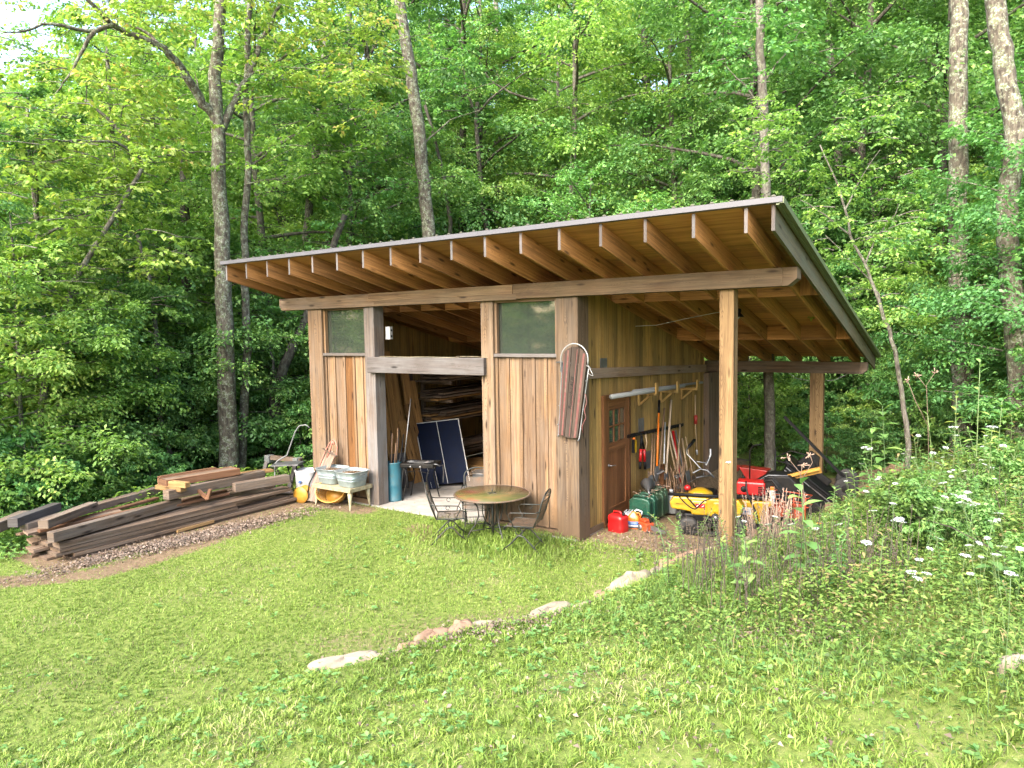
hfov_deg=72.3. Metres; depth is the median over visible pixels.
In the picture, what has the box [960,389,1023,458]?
shrub
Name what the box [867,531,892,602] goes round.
tall weed
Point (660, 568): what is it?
edging stone
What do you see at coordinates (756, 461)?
shrub
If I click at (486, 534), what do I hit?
long grass
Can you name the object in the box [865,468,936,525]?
bushy weed
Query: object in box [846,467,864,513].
tall weed
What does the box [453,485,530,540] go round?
patio table
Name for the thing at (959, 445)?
tall weed
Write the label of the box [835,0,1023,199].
forest tree
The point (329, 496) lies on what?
yellow basket
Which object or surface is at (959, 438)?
tall weed
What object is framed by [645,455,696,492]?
scrap sticks
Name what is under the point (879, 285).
understory tree
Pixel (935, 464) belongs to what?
tall weed
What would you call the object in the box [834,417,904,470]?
shrub
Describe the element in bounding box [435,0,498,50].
forest tree
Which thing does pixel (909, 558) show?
tall weed
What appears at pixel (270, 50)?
forest tree
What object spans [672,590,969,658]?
leaf litter
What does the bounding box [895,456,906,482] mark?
tall weed
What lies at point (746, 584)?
dry stem clump
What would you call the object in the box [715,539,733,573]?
tall weed
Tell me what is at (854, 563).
dry stem clump
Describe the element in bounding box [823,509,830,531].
tall weed
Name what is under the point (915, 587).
white wildflower
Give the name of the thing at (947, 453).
tall weed
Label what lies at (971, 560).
tall weed
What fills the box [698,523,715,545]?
leafy sprig
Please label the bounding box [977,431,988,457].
tall weed
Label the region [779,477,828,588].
broadleaf weed
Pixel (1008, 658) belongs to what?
grey rock
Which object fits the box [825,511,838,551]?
tall weed
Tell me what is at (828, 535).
dry stem clump
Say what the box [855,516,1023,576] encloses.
fallen stem
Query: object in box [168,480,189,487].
pine block
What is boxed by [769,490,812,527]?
red wire cart
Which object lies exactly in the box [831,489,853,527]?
tall weed
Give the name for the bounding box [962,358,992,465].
leafy weed
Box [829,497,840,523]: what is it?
tall weed
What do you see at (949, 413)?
shrub
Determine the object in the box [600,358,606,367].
metal plate
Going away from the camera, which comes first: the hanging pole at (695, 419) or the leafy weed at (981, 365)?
the leafy weed at (981, 365)
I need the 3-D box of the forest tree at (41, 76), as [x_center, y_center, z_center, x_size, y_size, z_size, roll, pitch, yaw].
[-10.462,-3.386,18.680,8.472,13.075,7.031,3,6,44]
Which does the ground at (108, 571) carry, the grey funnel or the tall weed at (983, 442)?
the tall weed at (983, 442)
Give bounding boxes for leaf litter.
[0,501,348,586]
[114,578,1020,767]
[371,596,612,659]
[520,523,716,576]
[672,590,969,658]
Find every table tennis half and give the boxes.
[416,419,469,484]
[420,468,438,489]
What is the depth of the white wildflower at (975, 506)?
7.11 m
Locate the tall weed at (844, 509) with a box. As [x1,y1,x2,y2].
[837,492,854,523]
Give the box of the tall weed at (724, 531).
[716,516,732,552]
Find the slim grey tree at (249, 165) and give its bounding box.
[187,0,403,471]
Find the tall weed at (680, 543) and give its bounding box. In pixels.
[673,521,684,551]
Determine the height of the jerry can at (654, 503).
0.483 m
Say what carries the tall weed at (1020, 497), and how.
on the ground at (108, 571)
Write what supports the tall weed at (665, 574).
on the ground at (108, 571)
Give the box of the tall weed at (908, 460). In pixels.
[904,448,915,471]
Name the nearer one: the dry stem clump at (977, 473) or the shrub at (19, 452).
the dry stem clump at (977, 473)
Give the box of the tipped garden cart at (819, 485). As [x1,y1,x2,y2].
[783,416,858,503]
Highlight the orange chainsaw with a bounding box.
[638,514,665,533]
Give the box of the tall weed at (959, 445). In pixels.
[948,428,965,465]
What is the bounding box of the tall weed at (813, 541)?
[806,527,826,569]
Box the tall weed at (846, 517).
[836,502,852,542]
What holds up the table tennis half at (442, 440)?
on the wooden shed
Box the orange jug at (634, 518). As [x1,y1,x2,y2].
[628,511,640,528]
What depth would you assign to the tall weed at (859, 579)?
6.59 m
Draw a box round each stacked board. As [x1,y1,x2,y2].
[418,385,481,393]
[419,379,440,381]
[420,390,475,397]
[421,374,441,375]
[421,375,446,378]
[421,386,481,394]
[421,403,481,413]
[422,382,481,390]
[422,413,439,416]
[423,398,481,409]
[428,375,455,378]
[429,400,481,409]
[430,392,481,400]
[432,375,481,381]
[432,410,481,419]
[433,390,481,397]
[437,412,482,420]
[438,387,481,394]
[438,407,481,415]
[439,375,478,378]
[440,405,481,413]
[462,433,482,439]
[463,436,482,441]
[463,438,482,445]
[464,442,482,448]
[464,445,482,451]
[465,447,482,452]
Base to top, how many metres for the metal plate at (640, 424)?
0.254 m
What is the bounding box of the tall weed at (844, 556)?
[831,538,854,583]
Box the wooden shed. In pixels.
[220,194,880,548]
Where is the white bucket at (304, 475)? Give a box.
[294,467,316,487]
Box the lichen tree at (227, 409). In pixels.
[0,0,435,467]
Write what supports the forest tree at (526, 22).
on the ground at (108, 571)
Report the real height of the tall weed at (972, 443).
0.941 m
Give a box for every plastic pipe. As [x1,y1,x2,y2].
[609,384,685,398]
[632,381,702,390]
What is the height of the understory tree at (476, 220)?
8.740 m
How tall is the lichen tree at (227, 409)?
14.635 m
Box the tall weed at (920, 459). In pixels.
[914,446,927,474]
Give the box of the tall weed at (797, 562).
[790,549,800,583]
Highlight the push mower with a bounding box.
[675,439,716,519]
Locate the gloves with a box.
[624,509,642,514]
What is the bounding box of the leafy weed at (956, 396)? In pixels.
[937,390,968,483]
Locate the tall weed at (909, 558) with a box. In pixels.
[897,552,911,586]
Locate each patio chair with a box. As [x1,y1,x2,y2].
[424,482,471,544]
[461,467,490,527]
[503,488,550,555]
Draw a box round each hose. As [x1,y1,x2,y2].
[678,495,716,509]
[745,481,758,533]
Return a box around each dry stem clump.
[638,524,690,578]
[665,522,718,597]
[674,521,719,565]
[692,506,734,575]
[697,512,739,578]
[697,534,757,602]
[710,539,761,617]
[725,525,783,572]
[732,522,788,578]
[736,505,785,566]
[741,493,768,536]
[748,487,783,540]
[753,519,809,599]
[753,548,816,621]
[755,486,806,536]
[761,489,799,539]
[765,490,805,538]
[771,505,813,565]
[786,505,823,550]
[787,525,850,609]
[799,512,849,582]
[808,535,861,610]
[810,504,851,557]
[825,528,897,603]
[830,513,891,563]
[852,502,912,582]
[866,510,919,607]
[888,484,933,540]
[961,456,999,490]
[994,484,1023,526]
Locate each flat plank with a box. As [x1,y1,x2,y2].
[25,544,46,549]
[26,550,46,557]
[32,487,231,535]
[35,486,273,538]
[39,554,62,560]
[41,486,288,546]
[46,493,292,553]
[49,495,275,550]
[49,495,289,556]
[52,504,235,548]
[52,506,237,552]
[53,487,291,545]
[63,500,296,559]
[69,495,296,555]
[112,488,269,526]
[236,496,267,504]
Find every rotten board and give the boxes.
[23,509,120,535]
[26,537,40,544]
[28,546,50,552]
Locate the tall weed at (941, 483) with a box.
[935,470,947,495]
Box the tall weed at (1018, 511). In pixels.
[1010,476,1023,536]
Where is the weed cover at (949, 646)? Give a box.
[496,440,1023,760]
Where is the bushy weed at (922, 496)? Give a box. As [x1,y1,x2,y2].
[881,469,961,554]
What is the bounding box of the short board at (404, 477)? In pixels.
[390,453,408,488]
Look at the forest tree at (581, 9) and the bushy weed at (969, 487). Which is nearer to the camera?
the bushy weed at (969, 487)
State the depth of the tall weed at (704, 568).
8.01 m
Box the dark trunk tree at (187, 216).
[60,149,290,461]
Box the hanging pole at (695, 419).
[694,395,697,454]
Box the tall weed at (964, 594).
[952,574,974,615]
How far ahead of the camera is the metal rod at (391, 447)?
13.75 m
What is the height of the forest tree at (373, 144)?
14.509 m
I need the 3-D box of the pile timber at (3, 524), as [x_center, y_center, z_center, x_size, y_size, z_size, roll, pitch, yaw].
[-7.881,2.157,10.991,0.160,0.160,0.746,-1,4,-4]
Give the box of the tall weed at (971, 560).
[963,527,981,572]
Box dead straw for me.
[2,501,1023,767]
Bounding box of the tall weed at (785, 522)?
[780,508,791,545]
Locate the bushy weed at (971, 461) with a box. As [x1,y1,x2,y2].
[945,453,994,485]
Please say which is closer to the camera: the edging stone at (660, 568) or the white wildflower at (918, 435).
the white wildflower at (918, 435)
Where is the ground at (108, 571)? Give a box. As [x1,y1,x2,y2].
[0,57,1023,767]
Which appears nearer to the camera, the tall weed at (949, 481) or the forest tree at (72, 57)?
the tall weed at (949, 481)
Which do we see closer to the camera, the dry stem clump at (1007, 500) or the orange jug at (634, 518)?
the dry stem clump at (1007, 500)
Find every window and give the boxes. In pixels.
[323,307,364,355]
[494,297,555,356]
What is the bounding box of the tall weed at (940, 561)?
[927,523,955,593]
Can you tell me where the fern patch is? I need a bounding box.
[0,530,31,559]
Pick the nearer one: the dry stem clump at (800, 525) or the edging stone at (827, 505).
the dry stem clump at (800, 525)
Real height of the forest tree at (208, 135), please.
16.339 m
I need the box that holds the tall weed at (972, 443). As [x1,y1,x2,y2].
[966,426,980,460]
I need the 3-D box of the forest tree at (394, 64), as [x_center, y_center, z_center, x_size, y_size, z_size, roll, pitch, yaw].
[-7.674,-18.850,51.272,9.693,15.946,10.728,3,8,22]
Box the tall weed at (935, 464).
[929,451,939,474]
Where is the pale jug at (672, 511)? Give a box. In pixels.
[668,489,677,513]
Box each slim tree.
[494,0,501,225]
[669,0,845,472]
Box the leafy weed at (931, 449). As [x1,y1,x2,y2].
[920,411,945,488]
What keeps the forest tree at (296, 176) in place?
on the ground at (108, 571)
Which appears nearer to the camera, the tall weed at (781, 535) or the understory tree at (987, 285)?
the tall weed at (781, 535)
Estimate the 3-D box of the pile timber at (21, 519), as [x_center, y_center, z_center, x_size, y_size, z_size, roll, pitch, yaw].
[-7.426,2.035,10.920,0.160,0.140,0.968,-1,4,2]
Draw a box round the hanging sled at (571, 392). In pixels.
[556,343,592,440]
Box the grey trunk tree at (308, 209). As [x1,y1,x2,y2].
[302,1,327,444]
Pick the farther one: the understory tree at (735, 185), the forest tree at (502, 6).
the forest tree at (502, 6)
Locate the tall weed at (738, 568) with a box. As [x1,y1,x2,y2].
[729,549,744,586]
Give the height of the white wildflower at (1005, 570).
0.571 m
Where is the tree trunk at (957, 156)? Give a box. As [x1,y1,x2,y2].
[900,0,985,454]
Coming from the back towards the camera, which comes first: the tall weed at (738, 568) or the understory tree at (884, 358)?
the understory tree at (884, 358)
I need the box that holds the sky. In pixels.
[0,0,699,144]
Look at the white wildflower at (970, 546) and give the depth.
5.14 m
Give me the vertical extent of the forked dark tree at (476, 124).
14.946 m
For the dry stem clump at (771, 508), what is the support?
on the ground at (108, 571)
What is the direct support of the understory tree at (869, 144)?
on the ground at (108, 571)
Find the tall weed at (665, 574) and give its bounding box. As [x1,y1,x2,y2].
[660,559,671,586]
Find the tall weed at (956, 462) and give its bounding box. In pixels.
[946,447,963,483]
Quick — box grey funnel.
[640,478,653,494]
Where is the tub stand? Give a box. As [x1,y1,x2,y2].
[312,482,371,510]
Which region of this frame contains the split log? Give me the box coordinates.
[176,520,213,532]
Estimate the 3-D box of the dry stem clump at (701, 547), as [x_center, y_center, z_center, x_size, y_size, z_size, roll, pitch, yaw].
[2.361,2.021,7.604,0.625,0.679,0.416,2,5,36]
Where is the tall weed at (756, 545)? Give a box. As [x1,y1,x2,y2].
[748,531,763,563]
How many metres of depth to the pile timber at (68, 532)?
10.97 m
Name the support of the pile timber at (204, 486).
on the pile timber at (68, 532)
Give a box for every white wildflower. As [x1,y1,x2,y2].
[726,461,736,523]
[762,515,778,589]
[765,523,782,576]
[856,540,870,607]
[861,446,878,503]
[866,448,885,488]
[886,502,897,579]
[886,576,922,654]
[895,517,908,578]
[905,570,925,614]
[911,434,921,477]
[912,536,943,605]
[913,572,931,662]
[914,546,933,595]
[915,558,929,608]
[924,507,940,555]
[928,495,948,545]
[944,475,953,540]
[949,426,968,486]
[951,498,970,549]
[955,541,982,584]
[956,501,990,564]
[957,495,971,532]
[957,553,970,599]
[961,502,974,554]
[963,501,976,567]
[964,491,977,549]
[965,544,986,648]
[966,572,978,624]
[970,503,993,555]
[975,556,983,619]
[980,520,997,598]
[984,426,997,500]
[984,536,997,596]
[990,553,1000,611]
[992,554,1008,644]
[995,570,1021,693]
[996,545,1012,608]
[997,513,1012,561]
[999,444,1006,502]
[1002,632,1023,696]
[1010,546,1023,614]
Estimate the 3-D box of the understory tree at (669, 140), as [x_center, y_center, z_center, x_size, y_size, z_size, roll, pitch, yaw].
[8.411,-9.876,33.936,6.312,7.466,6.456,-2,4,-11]
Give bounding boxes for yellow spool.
[293,485,310,502]
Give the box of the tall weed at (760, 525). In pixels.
[752,512,771,539]
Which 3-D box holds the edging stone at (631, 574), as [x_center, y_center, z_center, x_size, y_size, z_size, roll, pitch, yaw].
[1.578,2.567,9.004,0.840,0.335,0.294,-4,0,-38]
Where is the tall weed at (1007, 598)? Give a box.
[999,580,1018,620]
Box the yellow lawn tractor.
[668,492,745,537]
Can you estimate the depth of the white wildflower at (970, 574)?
5.78 m
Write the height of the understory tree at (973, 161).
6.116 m
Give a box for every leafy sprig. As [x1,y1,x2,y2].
[647,512,672,538]
[654,517,667,551]
[668,517,690,546]
[697,508,711,536]
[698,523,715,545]
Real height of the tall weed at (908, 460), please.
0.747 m
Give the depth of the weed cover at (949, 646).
6.54 m
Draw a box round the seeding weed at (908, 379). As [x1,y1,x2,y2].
[905,368,938,468]
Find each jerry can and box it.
[629,494,651,521]
[639,492,656,521]
[643,490,660,518]
[651,488,665,516]
[655,486,668,513]
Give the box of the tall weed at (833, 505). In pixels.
[824,484,841,526]
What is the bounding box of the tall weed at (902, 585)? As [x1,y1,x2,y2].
[897,571,906,601]
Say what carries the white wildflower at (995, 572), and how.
on the ground at (108, 571)
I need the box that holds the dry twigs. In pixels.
[633,484,669,496]
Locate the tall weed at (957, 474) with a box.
[946,465,963,496]
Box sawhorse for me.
[263,454,303,487]
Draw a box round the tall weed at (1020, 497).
[1010,484,1023,516]
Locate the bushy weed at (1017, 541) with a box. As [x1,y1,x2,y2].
[995,525,1023,595]
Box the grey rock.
[997,652,1023,673]
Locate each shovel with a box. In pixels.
[654,400,660,481]
[672,431,680,489]
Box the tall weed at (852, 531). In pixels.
[842,507,861,552]
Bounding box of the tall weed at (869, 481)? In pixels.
[862,458,878,501]
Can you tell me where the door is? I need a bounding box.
[601,391,630,527]
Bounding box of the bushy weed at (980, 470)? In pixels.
[962,459,998,489]
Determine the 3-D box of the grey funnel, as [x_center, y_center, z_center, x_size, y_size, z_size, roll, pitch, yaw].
[2.426,1.783,12.290,0.229,0.239,0.365,-2,4,-13]
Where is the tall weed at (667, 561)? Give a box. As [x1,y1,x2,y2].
[658,542,675,578]
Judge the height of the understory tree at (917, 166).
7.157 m
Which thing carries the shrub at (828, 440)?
on the ground at (108, 571)
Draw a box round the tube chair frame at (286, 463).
[270,424,309,491]
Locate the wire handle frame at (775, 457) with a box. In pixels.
[737,444,815,478]
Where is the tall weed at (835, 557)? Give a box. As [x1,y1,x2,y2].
[823,531,850,592]
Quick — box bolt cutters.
[639,436,645,468]
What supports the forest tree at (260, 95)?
on the ground at (108, 571)
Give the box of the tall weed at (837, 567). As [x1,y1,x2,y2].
[829,533,846,597]
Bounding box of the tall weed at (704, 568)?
[698,554,712,585]
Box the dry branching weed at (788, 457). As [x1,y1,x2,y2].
[781,452,813,509]
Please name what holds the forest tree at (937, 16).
on the ground at (108, 571)
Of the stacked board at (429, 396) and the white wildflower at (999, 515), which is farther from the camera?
the stacked board at (429, 396)
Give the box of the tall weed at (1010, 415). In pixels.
[1002,413,1020,451]
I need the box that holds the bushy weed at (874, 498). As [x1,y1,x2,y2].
[868,470,913,523]
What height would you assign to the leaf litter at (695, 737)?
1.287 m
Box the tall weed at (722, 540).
[717,535,729,563]
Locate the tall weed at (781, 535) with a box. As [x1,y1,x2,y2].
[776,521,786,555]
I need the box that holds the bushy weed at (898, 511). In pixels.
[868,483,948,554]
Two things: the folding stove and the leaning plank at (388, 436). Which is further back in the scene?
the leaning plank at (388, 436)
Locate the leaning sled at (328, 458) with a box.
[306,439,337,501]
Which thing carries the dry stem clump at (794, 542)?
on the ground at (108, 571)
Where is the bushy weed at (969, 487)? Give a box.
[943,476,991,522]
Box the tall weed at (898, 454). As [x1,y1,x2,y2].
[881,453,902,500]
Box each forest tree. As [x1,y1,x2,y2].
[0,0,265,473]
[0,0,272,304]
[0,77,178,361]
[0,84,194,458]
[0,90,110,298]
[0,93,79,269]
[0,102,199,309]
[0,171,61,426]
[2,88,88,220]
[32,10,208,256]
[54,5,337,377]
[70,103,232,282]
[74,0,408,454]
[110,7,300,250]
[165,5,401,376]
[177,4,374,298]
[192,0,548,341]
[199,34,485,363]
[203,88,297,241]
[237,18,317,197]
[238,14,506,373]
[268,73,411,297]
[281,0,620,237]
[290,0,471,211]
[334,0,549,232]
[357,17,466,141]
[359,7,592,234]
[373,0,572,224]
[405,35,510,209]
[411,0,707,227]
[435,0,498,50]
[453,0,665,230]
[471,0,653,190]
[483,0,565,132]
[500,0,642,215]
[540,0,810,218]
[541,0,766,220]
[544,2,663,133]
[553,0,935,382]
[559,5,719,190]
[571,0,877,185]
[584,0,664,138]
[648,0,870,202]
[650,37,692,83]
[660,1,725,116]
[690,0,903,163]
[690,0,1023,389]
[711,0,980,169]
[737,0,1023,333]
[791,0,1023,169]
[810,0,925,154]
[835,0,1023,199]
[852,2,1011,113]
[969,0,1023,159]
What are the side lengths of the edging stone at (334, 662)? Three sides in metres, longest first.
0.674 x 0.222 x 0.202 m
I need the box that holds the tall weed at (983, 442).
[977,429,991,460]
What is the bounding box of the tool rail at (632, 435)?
[627,423,683,437]
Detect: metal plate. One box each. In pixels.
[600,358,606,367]
[638,418,643,431]
[644,450,650,469]
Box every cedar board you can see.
[37,504,150,532]
[60,497,158,524]
[177,492,229,506]
[181,489,226,501]
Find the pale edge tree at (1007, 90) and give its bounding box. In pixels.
[937,0,1023,451]
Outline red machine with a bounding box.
[737,465,770,495]
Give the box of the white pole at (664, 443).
[663,422,665,463]
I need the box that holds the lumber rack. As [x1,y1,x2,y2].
[408,356,482,451]
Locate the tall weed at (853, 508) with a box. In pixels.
[842,491,860,529]
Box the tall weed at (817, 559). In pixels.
[807,551,824,588]
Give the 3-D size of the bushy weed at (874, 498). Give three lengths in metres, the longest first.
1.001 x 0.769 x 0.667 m
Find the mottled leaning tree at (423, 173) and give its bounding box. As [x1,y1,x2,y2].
[292,0,498,242]
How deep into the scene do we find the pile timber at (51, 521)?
10.76 m
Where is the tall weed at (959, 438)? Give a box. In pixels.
[954,419,969,460]
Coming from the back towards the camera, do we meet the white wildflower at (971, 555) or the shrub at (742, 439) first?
the shrub at (742, 439)
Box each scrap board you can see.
[658,462,668,491]
[659,464,663,488]
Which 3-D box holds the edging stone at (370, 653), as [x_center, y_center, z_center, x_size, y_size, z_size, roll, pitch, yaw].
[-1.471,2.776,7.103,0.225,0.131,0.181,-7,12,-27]
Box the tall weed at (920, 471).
[911,457,932,492]
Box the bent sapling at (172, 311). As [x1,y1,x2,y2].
[0,235,216,465]
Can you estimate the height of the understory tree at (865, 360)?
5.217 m
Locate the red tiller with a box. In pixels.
[737,476,792,531]
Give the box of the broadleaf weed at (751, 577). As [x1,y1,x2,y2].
[727,534,766,597]
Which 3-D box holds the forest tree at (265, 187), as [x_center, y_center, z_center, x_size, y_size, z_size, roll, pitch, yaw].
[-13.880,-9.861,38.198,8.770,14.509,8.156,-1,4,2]
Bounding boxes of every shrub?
[0,423,98,512]
[0,437,121,539]
[0,446,60,517]
[0,447,93,515]
[9,449,116,510]
[76,446,114,500]
[110,438,196,504]
[197,450,252,469]
[238,397,312,469]
[246,400,312,470]
[278,421,311,461]
[283,401,312,465]
[737,393,763,443]
[737,395,782,452]
[737,413,753,457]
[739,412,806,469]
[776,373,824,425]
[776,379,849,435]
[785,411,876,472]
[788,373,854,423]
[791,356,884,424]
[807,369,895,435]
[828,389,890,441]
[832,394,902,446]
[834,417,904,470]
[840,351,950,448]
[861,399,948,464]
[904,353,1004,441]
[911,379,951,431]
[911,396,994,445]
[931,394,999,451]
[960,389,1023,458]
[975,343,1023,455]
[996,394,1005,434]
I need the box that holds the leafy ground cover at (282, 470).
[0,453,312,550]
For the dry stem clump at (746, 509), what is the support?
on the ground at (108, 571)
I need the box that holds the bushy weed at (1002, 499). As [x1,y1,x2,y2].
[971,484,1013,532]
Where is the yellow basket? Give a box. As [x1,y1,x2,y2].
[315,482,345,502]
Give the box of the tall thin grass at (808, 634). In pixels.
[513,466,1023,766]
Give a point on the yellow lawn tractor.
(690, 516)
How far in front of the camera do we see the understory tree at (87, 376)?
16.39 m
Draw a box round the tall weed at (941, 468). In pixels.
[928,459,947,495]
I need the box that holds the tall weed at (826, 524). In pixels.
[821,512,830,541]
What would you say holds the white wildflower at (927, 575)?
on the ground at (108, 571)
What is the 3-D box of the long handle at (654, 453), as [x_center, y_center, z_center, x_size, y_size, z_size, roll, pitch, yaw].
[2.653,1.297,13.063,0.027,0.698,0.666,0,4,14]
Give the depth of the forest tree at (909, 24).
26.83 m
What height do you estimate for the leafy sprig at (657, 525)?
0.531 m
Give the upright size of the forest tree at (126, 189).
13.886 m
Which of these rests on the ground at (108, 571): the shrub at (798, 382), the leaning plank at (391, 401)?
the shrub at (798, 382)
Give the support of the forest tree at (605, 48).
on the ground at (108, 571)
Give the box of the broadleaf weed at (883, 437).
[864,399,903,482]
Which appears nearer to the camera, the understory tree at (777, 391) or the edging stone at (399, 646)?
the edging stone at (399, 646)
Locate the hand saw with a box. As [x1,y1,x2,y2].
[632,437,636,452]
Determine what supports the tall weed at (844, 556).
on the ground at (108, 571)
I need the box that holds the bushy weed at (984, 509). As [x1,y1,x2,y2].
[941,483,1002,550]
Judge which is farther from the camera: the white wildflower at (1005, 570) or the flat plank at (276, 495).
the flat plank at (276, 495)
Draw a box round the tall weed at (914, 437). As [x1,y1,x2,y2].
[905,433,926,475]
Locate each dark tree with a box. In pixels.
[229,201,367,472]
[404,0,568,229]
[424,101,452,233]
[641,26,651,187]
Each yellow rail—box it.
[787,467,820,476]
[794,470,821,478]
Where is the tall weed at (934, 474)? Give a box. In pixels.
[928,461,942,494]
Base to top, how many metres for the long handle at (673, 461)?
0.921 m
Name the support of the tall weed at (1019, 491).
on the ground at (108, 571)
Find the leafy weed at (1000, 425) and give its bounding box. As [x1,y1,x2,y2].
[983,396,1014,475]
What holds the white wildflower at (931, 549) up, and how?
on the ground at (108, 571)
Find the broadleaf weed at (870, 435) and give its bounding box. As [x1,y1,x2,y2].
[853,427,882,494]
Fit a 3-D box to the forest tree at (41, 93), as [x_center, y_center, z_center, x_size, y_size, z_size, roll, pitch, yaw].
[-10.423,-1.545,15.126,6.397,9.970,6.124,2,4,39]
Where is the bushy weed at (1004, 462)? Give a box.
[975,437,1023,507]
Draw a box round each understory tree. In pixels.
[0,206,189,517]
[0,230,127,515]
[0,270,194,502]
[0,316,101,502]
[0,340,101,488]
[6,298,180,486]
[7,275,186,493]
[10,272,216,494]
[49,212,309,488]
[62,235,311,488]
[93,292,286,485]
[198,296,295,454]
[209,246,309,433]
[211,295,300,408]
[234,227,346,455]
[263,188,446,389]
[264,326,311,442]
[416,157,543,232]
[474,193,585,229]
[501,159,672,226]
[526,128,627,220]
[581,131,751,211]
[625,106,746,198]
[674,159,796,211]
[699,190,851,428]
[704,356,805,428]
[706,359,787,420]
[723,152,793,200]
[723,153,887,382]
[737,356,808,448]
[759,170,942,414]
[769,111,851,193]
[785,244,921,401]
[788,137,913,275]
[788,145,990,387]
[813,154,986,360]
[834,168,1003,397]
[840,87,928,190]
[843,101,983,260]
[848,152,1023,434]
[852,288,947,409]
[870,301,940,399]
[870,323,977,425]
[871,124,1023,426]
[884,228,1023,434]
[899,145,1003,219]
[901,147,1022,330]
[910,78,1023,351]
[912,44,1023,421]
[924,160,1023,401]
[925,305,1006,387]
[970,184,1023,349]
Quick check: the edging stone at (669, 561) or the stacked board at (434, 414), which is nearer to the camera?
the edging stone at (669, 561)
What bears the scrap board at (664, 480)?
on the ground at (108, 571)
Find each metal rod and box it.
[391,433,392,462]
[396,428,397,462]
[402,399,410,479]
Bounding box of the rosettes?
[0,517,1023,767]
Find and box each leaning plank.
[384,351,402,453]
[386,401,393,460]
[392,373,412,480]
[398,420,421,483]
[400,373,421,478]
[404,404,422,478]
[410,381,421,422]
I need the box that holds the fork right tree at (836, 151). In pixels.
[825,0,844,374]
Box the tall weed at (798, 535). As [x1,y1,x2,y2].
[790,517,806,563]
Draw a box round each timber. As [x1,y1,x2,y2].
[0,510,28,532]
[7,503,61,526]
[20,487,159,529]
[38,502,97,528]
[47,498,181,542]
[157,466,239,486]
[157,467,216,477]
[163,470,264,499]
[232,474,289,491]
[240,468,273,473]
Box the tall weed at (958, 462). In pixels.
[954,444,965,486]
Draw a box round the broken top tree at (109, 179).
[0,45,224,469]
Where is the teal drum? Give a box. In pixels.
[388,460,401,501]
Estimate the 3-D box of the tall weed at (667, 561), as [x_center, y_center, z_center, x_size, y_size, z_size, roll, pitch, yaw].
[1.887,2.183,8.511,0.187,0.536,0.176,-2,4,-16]
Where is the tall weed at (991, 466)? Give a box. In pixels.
[984,451,998,485]
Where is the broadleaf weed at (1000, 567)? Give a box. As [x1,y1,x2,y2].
[975,540,1012,587]
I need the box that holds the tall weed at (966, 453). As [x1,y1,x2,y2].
[961,443,974,463]
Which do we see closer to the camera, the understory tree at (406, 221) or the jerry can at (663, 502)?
the jerry can at (663, 502)
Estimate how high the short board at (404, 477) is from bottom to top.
0.764 m
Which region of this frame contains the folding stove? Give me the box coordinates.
[400,459,443,500]
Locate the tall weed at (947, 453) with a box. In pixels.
[940,441,956,478]
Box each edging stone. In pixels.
[307,651,369,670]
[362,650,376,659]
[397,641,420,649]
[413,627,448,641]
[448,618,473,632]
[472,620,507,624]
[528,601,570,615]
[593,589,607,596]
[609,569,651,590]
[650,566,661,572]
[658,558,675,566]
[674,547,705,560]
[745,529,767,536]
[823,499,842,511]
[845,484,874,501]
[874,463,904,480]
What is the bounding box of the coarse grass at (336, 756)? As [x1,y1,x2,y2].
[0,500,1023,767]
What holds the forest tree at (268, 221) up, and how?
on the ground at (108, 571)
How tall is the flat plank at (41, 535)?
0.047 m
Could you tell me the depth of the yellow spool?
13.76 m
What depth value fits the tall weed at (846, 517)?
8.69 m
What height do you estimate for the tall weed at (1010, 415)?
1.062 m
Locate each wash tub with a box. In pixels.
[315,464,349,484]
[334,467,368,487]
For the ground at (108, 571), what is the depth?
6.92 m
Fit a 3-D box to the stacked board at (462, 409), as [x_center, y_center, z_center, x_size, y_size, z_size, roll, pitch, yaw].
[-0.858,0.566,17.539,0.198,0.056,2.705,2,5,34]
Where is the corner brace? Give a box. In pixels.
[193,483,211,500]
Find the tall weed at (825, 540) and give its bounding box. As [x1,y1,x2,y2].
[818,524,832,557]
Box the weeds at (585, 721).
[108,616,1022,767]
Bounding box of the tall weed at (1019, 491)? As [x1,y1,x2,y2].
[1008,475,1023,514]
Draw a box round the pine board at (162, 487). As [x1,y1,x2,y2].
[155,484,186,491]
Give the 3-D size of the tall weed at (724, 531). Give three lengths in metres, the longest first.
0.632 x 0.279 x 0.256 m
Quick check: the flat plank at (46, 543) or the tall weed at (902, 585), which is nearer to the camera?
the tall weed at (902, 585)
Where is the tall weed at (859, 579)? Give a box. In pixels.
[838,552,871,617]
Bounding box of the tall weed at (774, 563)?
[768,551,779,579]
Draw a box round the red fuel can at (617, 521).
[608,510,628,532]
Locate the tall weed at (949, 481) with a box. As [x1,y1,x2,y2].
[938,450,962,493]
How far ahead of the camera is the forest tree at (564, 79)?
33.58 m
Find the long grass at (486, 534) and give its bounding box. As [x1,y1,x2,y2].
[395,515,607,571]
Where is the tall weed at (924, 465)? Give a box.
[912,453,933,483]
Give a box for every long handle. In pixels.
[649,434,652,479]
[653,433,655,474]
[657,408,664,474]
[664,400,671,479]
[669,440,684,488]
[670,431,686,492]
[674,424,681,477]
[675,430,685,483]
[680,447,687,484]
[681,438,689,483]
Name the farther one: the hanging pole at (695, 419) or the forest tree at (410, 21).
the forest tree at (410, 21)
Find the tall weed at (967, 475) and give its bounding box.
[963,468,972,485]
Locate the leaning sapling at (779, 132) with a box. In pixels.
[716,75,958,472]
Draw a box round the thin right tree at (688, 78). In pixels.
[683,0,699,202]

